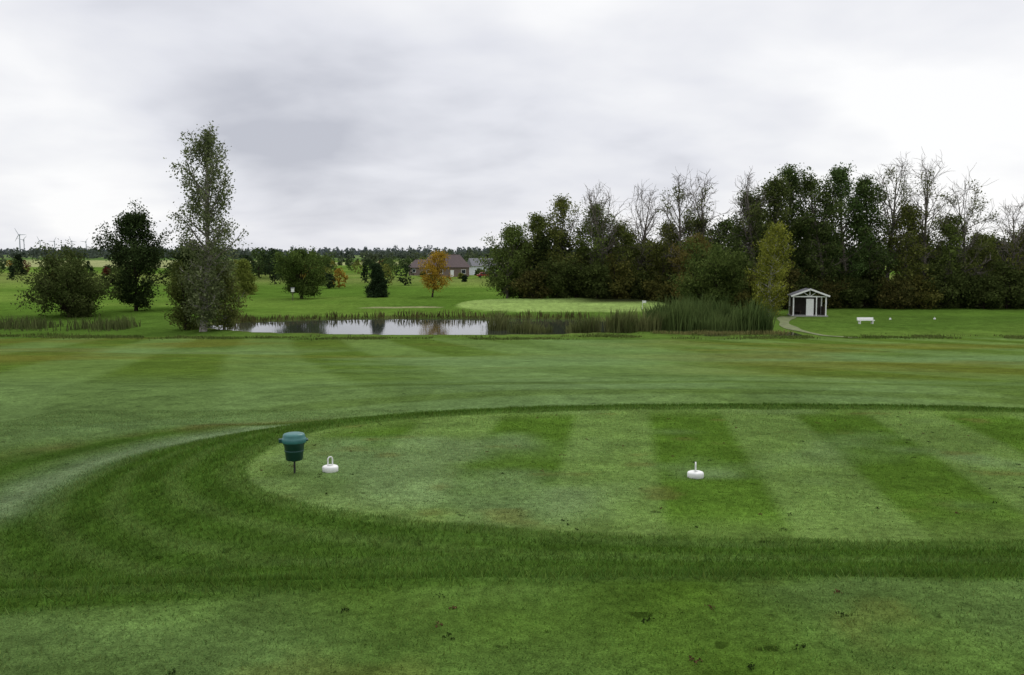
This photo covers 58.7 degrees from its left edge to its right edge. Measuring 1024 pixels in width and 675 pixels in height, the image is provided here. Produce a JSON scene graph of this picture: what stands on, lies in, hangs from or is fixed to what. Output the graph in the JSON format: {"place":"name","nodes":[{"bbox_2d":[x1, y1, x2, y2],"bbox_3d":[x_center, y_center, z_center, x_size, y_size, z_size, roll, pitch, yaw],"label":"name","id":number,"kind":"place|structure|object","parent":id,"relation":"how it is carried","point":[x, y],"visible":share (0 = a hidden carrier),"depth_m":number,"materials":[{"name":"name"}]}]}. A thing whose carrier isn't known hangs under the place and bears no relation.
{"place":"outdoors","nodes":[
{"label":"outdoors","id":0,"kind":"place"},
{"bbox_2d":[207,318,800,335],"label":"pond water","id":1,"kind":"structure","parent":0,"point":[412,326],"depth_m":84.40,"materials":[{"name":"grey liquid"}]},
{"bbox_2d":[484,306,666,333],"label":"cattail reeds","id":2,"kind":"object","parent":1,"relation":"in","point":[620,323],"visible":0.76,"depth_m":76.78,"materials":[{"name":"green plant"}]},
{"bbox_2d":[0,254,1023,674],"bbox_3d":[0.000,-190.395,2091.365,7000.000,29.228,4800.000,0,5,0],"label":"ground","id":3,"kind":"structure","parent":0,"point":[978,364],"depth_m":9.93,"materials":[{"name":"green plant"}]},
{"bbox_2d":[11,254,27,274],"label":"spruce tree","id":4,"kind":"object","parent":3,"relation":"on","point":[18,257],"visible":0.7,"depth_m":288.68,"materials":[{"name":"green plant"}]},
{"bbox_2d":[15,229,24,250],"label":"wind turbine","id":5,"kind":"object","parent":3,"relation":"on","point":[19,240],"visible":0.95,"depth_m":2882.26,"materials":[{"name":"white metal"}]},
{"bbox_2d":[10,238,129,317],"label":"rounded shrub","id":6,"kind":"object","parent":3,"relation":"on","point":[72,283],"visible":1,"depth_m":94.12,"materials":[{"name":"green plant"}]},
{"bbox_2d":[0,312,140,332],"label":"ditch reeds","id":7,"kind":"object","parent":3,"relation":"on","point":[124,323],"visible":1,"depth_m":80.39,"materials":[{"name":"green plant"}]},
{"bbox_2d":[88,200,182,310],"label":"ash tree","id":8,"kind":"object","parent":3,"relation":"on","point":[135,256],"visible":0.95,"depth_m":103.30,"materials":[{"name":"green plant"}]},
{"bbox_2d":[160,258,202,330],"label":"willow shrub","id":9,"kind":"object","parent":3,"relation":"on","point":[180,314],"visible":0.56,"depth_m":78.34,"materials":[{"name":"green plant"}]},
{"bbox_2d":[163,242,220,306],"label":"ash tree","id":10,"kind":"object","parent":3,"relation":"on","point":[177,257],"visible":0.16,"depth_m":108.44,"materials":[{"name":"green plant"}]},
{"bbox_2d":[163,120,252,331],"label":"birch tree","id":11,"kind":"object","parent":3,"relation":"on","point":[205,279],"visible":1,"depth_m":76.13,"materials":[{"name":"green plant"}]},
{"bbox_2d":[207,263,250,329],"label":"shrub","id":12,"kind":"object","parent":3,"relation":"on","point":[230,310],"visible":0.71,"depth_m":78.31,"materials":[{"name":"green plant"}]},
{"bbox_2d":[0,247,492,288],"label":"parkland trees","id":13,"kind":"object","parent":3,"relation":"on","point":[261,265],"visible":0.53,"depth_m":240.19,"materials":[{"name":"green plant"}]},
{"bbox_2d":[235,258,258,294],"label":"larch tree","id":14,"kind":"object","parent":3,"relation":"on","point":[247,279],"visible":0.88,"depth_m":149.01,"materials":[{"name":"green plant"}]},
{"bbox_2d":[279,432,307,472],"bbox_3d":[-2.439,1.343,10.208,0.274,0.559,0.278,3,6,32],"label":"divot mix bin","id":15,"kind":"object","parent":3,"relation":"on","point":[293,443],"visible":0.99,"depth_m":10.11,"materials":[{"name":"green plastic"}]},
{"bbox_2d":[270,246,335,298],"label":"maple tree","id":16,"kind":"object","parent":3,"relation":"on","point":[295,268],"visible":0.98,"depth_m":133.06,"materials":[{"name":"green plant"}]},
{"bbox_2d":[322,456,337,472],"bbox_3d":[-2.060,1.432,10.314,0.180,0.178,0.180,-5,7,-43],"label":"tee marker","id":17,"kind":"object","parent":3,"relation":"on","point":[330,468],"visible":1,"depth_m":10.27,"materials":[{"name":"white paint"}]},
{"bbox_2d":[363,262,389,297],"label":"spruce tree","id":18,"kind":"object","parent":3,"relation":"on","point":[377,286],"visible":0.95,"depth_m":136.25,"materials":[{"name":"green plant"}]},
{"bbox_2d":[227,308,588,322],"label":"bank reeds","id":19,"kind":"object","parent":3,"relation":"on","point":[246,318],"visible":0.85,"depth_m":94.94,"materials":[{"name":"green plant"}]},
{"bbox_2d":[409,268,421,275],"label":"walls","id":20,"kind":"structure","parent":3,"relation":"on","point":[418,272],"depth_m":295.90,"materials":[{"name":"beige brick"}]},
{"bbox_2d":[410,260,424,267],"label":"roof","id":21,"kind":"structure","parent":20,"relation":"on","point":[413,264],"depth_m":297.18,"materials":[{"name":"brown"}]},
{"bbox_2d":[416,249,456,296],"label":"autumn maple tree","id":22,"kind":"object","parent":3,"relation":"on","point":[437,270],"visible":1,"depth_m":136.76,"materials":[{"name":"orange plant"}]},
{"bbox_2d":[422,267,468,276],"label":"walls","id":23,"kind":"structure","parent":3,"relation":"on","point":[457,270],"depth_m":257.28,"materials":[{"name":"beige brick"}]},
{"bbox_2d":[421,255,469,266],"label":"roof","id":24,"kind":"structure","parent":23,"relation":"on","point":[456,261],"depth_m":258.63,"materials":[{"name":"brown"}]},
{"bbox_2d":[0,245,897,264],"bbox_3d":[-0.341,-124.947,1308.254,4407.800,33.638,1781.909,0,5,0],"label":"distant forest","id":25,"kind":"object","parent":3,"relation":"on","point":[375,255],"visible":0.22,"depth_m":1063.15,"materials":[{"name":"green plant"}]},
{"bbox_2d":[469,266,488,274],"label":"walls","id":26,"kind":"structure","parent":3,"relation":"on","point":[472,269],"depth_m":280.73,"materials":[{"name":"white paint"}]},
{"bbox_2d":[467,258,494,265],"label":"roof","id":27,"kind":"structure","parent":26,"relation":"on","point":[470,262],"depth_m":281.94,"materials":[{"name":"grey"}]},
{"bbox_2d":[476,272,488,276],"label":"parked car","id":28,"kind":"object","parent":3,"relation":"on","point":[481,275],"visible":0.51,"depth_m":250.49,"materials":[{"name":"red paint"}]},
{"bbox_2d":[473,221,535,298],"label":"poplar tree","id":29,"kind":"object","parent":3,"relation":"on","point":[510,235],"visible":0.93,"depth_m":119.44,"materials":[{"name":"green plant"}]},
{"bbox_2d":[0,332,1023,340],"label":"rough grass","id":30,"kind":"structure","parent":3,"relation":"on","point":[204,337],"depth_m":70.03,"materials":[{"name":"green plant"}]},
{"bbox_2d":[507,211,554,292],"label":"poplar tree","id":31,"kind":"object","parent":3,"relation":"on","point":[536,222],"visible":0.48,"depth_m":120.07,"materials":[{"name":"green plant"}]},
{"bbox_2d":[540,193,591,285],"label":"poplar tree","id":32,"kind":"object","parent":3,"relation":"on","point":[560,204],"visible":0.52,"depth_m":120.08,"materials":[{"name":"green plant"}]},
{"bbox_2d":[558,197,620,284],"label":"poplar tree","id":33,"kind":"object","parent":3,"relation":"on","point":[592,249],"visible":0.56,"depth_m":119.35,"materials":[{"name":"green plant"}]},
{"bbox_2d":[165,412,1023,674],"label":"divots and clippings","id":34,"kind":"object","parent":3,"relation":"on","point":[643,620],"visible":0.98,"depth_m":4.68,"materials":[{"name":"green plant"}]},
{"bbox_2d":[580,182,633,280],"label":"bare poplar tree","id":35,"kind":"object","parent":3,"relation":"on","point":[590,218],"visible":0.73,"depth_m":118.60,"materials":[{"name":"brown plant"}]},
{"bbox_2d":[602,216,657,296],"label":"poplar tree","id":36,"kind":"object","parent":3,"relation":"on","point":[627,239],"visible":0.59,"depth_m":119.40,"materials":[{"name":"green plant"}]},
{"bbox_2d":[616,183,672,271],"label":"bare poplar tree","id":37,"kind":"object","parent":3,"relation":"on","point":[645,234],"visible":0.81,"depth_m":120.42,"materials":[{"name":"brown plant"}]},
{"bbox_2d":[643,219,683,283],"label":"poplar tree","id":38,"kind":"object","parent":3,"relation":"on","point":[657,252],"visible":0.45,"depth_m":119.60,"materials":[{"name":"green plant"}]},
{"bbox_2d":[651,166,707,273],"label":"bare poplar tree","id":39,"kind":"object","parent":3,"relation":"on","point":[678,200],"visible":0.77,"depth_m":117.19,"materials":[{"name":"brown plant"}]},
{"bbox_2d":[666,232,713,300],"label":"brown leaved tree","id":40,"kind":"object","parent":3,"relation":"on","point":[677,260],"visible":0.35,"depth_m":111.19,"materials":[{"name":"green plant"}]},
{"bbox_2d":[669,212,718,273],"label":"poplar tree","id":41,"kind":"object","parent":3,"relation":"on","point":[706,236],"visible":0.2,"depth_m":119.13,"materials":[{"name":"green plant"}]},
{"bbox_2d":[687,462,703,478],"bbox_3d":[2.020,1.455,10.015,0.180,0.178,0.180,1,5,13],"label":"tee marker","id":42,"kind":"object","parent":3,"relation":"on","point":[695,474],"visible":1,"depth_m":9.96,"materials":[{"name":"white paint"}]},
{"bbox_2d":[681,166,737,248],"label":"bare poplar tree","id":43,"kind":"object","parent":3,"relation":"on","point":[702,213],"visible":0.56,"depth_m":118.55,"materials":[{"name":"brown plant"}]},
{"bbox_2d":[638,291,781,333],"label":"cattail reeds","id":44,"kind":"object","parent":3,"relation":"on","point":[684,315],"visible":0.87,"depth_m":77.16,"materials":[{"name":"green plant"}]},
{"bbox_2d":[666,231,758,310],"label":"willow bush","id":45,"kind":"object","parent":3,"relation":"on","point":[723,268],"visible":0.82,"depth_m":101.19,"materials":[{"name":"green plant"}]},
{"bbox_2d":[650,329,793,334],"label":"straw grass","id":46,"kind":"structure","parent":3,"relation":"on","point":[724,332],"depth_m":75.43,"materials":[{"name":"green plant"}]},
{"bbox_2d":[709,190,778,276],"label":"poplar tree","id":47,"kind":"object","parent":3,"relation":"on","point":[731,242],"visible":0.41,"depth_m":111.24,"materials":[{"name":"green plant"}]},
{"bbox_2d":[722,166,775,298],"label":"bare poplar tree","id":48,"kind":"object","parent":3,"relation":"on","point":[747,188],"visible":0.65,"depth_m":109.88,"materials":[{"name":"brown plant"}]},
{"bbox_2d":[490,215,1023,309],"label":"woodland undergrowth","id":49,"kind":"object","parent":3,"relation":"on","point":[962,291],"visible":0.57,"depth_m":110.53,"materials":[{"name":"green plant"}]},
{"bbox_2d":[744,221,795,314],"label":"yellowing birch tree","id":50,"kind":"object","parent":3,"relation":"on","point":[769,262],"visible":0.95,"depth_m":96.92,"materials":[{"name":"green plant"}]},
{"bbox_2d":[740,172,806,283],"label":"poplar tree","id":51,"kind":"object","parent":3,"relation":"on","point":[775,186],"visible":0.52,"depth_m":108.58,"materials":[{"name":"green plant"}]},
{"bbox_2d":[765,163,836,282],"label":"poplar tree","id":52,"kind":"object","parent":3,"relation":"on","point":[793,179],"visible":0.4,"depth_m":110.80,"materials":[{"name":"green plant"}]},
{"bbox_2d":[787,288,829,316],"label":"golf shelter","id":53,"kind":"object","parent":3,"relation":"on","point":[806,306],"visible":0.99,"depth_m":98.45,"materials":[{"name":"white paint"}]},
{"bbox_2d":[806,299,813,314],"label":"door panel","id":54,"kind":"structure","parent":53,"relation":"in","point":[809,302],"depth_m":97.22,"materials":[{"name":"white paint"}]},
{"bbox_2d":[784,170,851,283],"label":"poplar tree","id":55,"kind":"object","parent":3,"relation":"on","point":[811,185],"visible":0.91,"depth_m":109.62,"materials":[{"name":"green plant"}]},
{"bbox_2d":[810,160,881,307],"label":"poplar tree","id":56,"kind":"object","parent":3,"relation":"on","point":[836,173],"visible":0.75,"depth_m":110.40,"materials":[{"name":"green plant"}]},
{"bbox_2d":[857,317,874,323],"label":"white bench","id":57,"kind":"object","parent":3,"relation":"on","point":[859,319],"visible":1,"depth_m":87.32,"materials":[{"name":"paint"}]},
{"bbox_2d":[829,174,903,304],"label":"poplar tree","id":58,"kind":"object","parent":3,"relation":"on","point":[865,184],"visible":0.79,"depth_m":110.59,"materials":[{"name":"green plant"}]},
{"bbox_2d":[856,152,920,306],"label":"bare poplar tree","id":59,"kind":"object","parent":3,"relation":"on","point":[889,206],"visible":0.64,"depth_m":111.82,"materials":[{"name":"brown plant"}]},
{"bbox_2d":[873,201,936,307],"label":"poplar tree","id":60,"kind":"object","parent":3,"relation":"on","point":[909,266],"visible":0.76,"depth_m":110.96,"materials":[{"name":"green plant"}]},
{"bbox_2d":[894,149,952,280],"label":"bare poplar tree","id":61,"kind":"object","parent":3,"relation":"on","point":[926,200],"visible":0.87,"depth_m":110.85,"materials":[{"name":"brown plant"}]},
{"bbox_2d":[921,213,972,304],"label":"poplar tree","id":62,"kind":"object","parent":3,"relation":"on","point":[949,256],"visible":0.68,"depth_m":110.65,"materials":[{"name":"green plant"}]},
{"bbox_2d":[929,167,1004,307],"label":"bare poplar tree","id":63,"kind":"object","parent":3,"relation":"on","point":[964,230],"visible":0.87,"depth_m":110.64,"materials":[{"name":"brown plant"}]},
{"bbox_2d":[961,229,1001,306],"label":"poplar tree","id":64,"kind":"object","parent":3,"relation":"on","point":[990,250],"visible":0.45,"depth_m":111.76,"materials":[{"name":"green plant"}]},
{"bbox_2d":[988,197,1023,284],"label":"bare poplar tree","id":65,"kind":"object","parent":3,"relation":"on","point":[1011,234],"visible":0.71,"depth_m":111.31,"materials":[{"name":"brown plant"}]},
{"bbox_2d":[992,224,1023,282],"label":"poplar tree","id":66,"kind":"object","parent":3,"relation":"on","point":[1021,268],"visible":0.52,"depth_m":111.45,"materials":[{"name":"green plant"}]},
{"bbox_2d":[0,0,1023,252],"label":"sky","id":67,"kind":"structure","parent":0,"point":[358,124],"materials":[{"name":"white"}]},
{"bbox_2d":[777,316,851,337],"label":"cart path","id":68,"kind":"structure","parent":0,"point":[784,321],"depth_m":85.00,"materials":[{"name":"grey concrete"}]}
]}

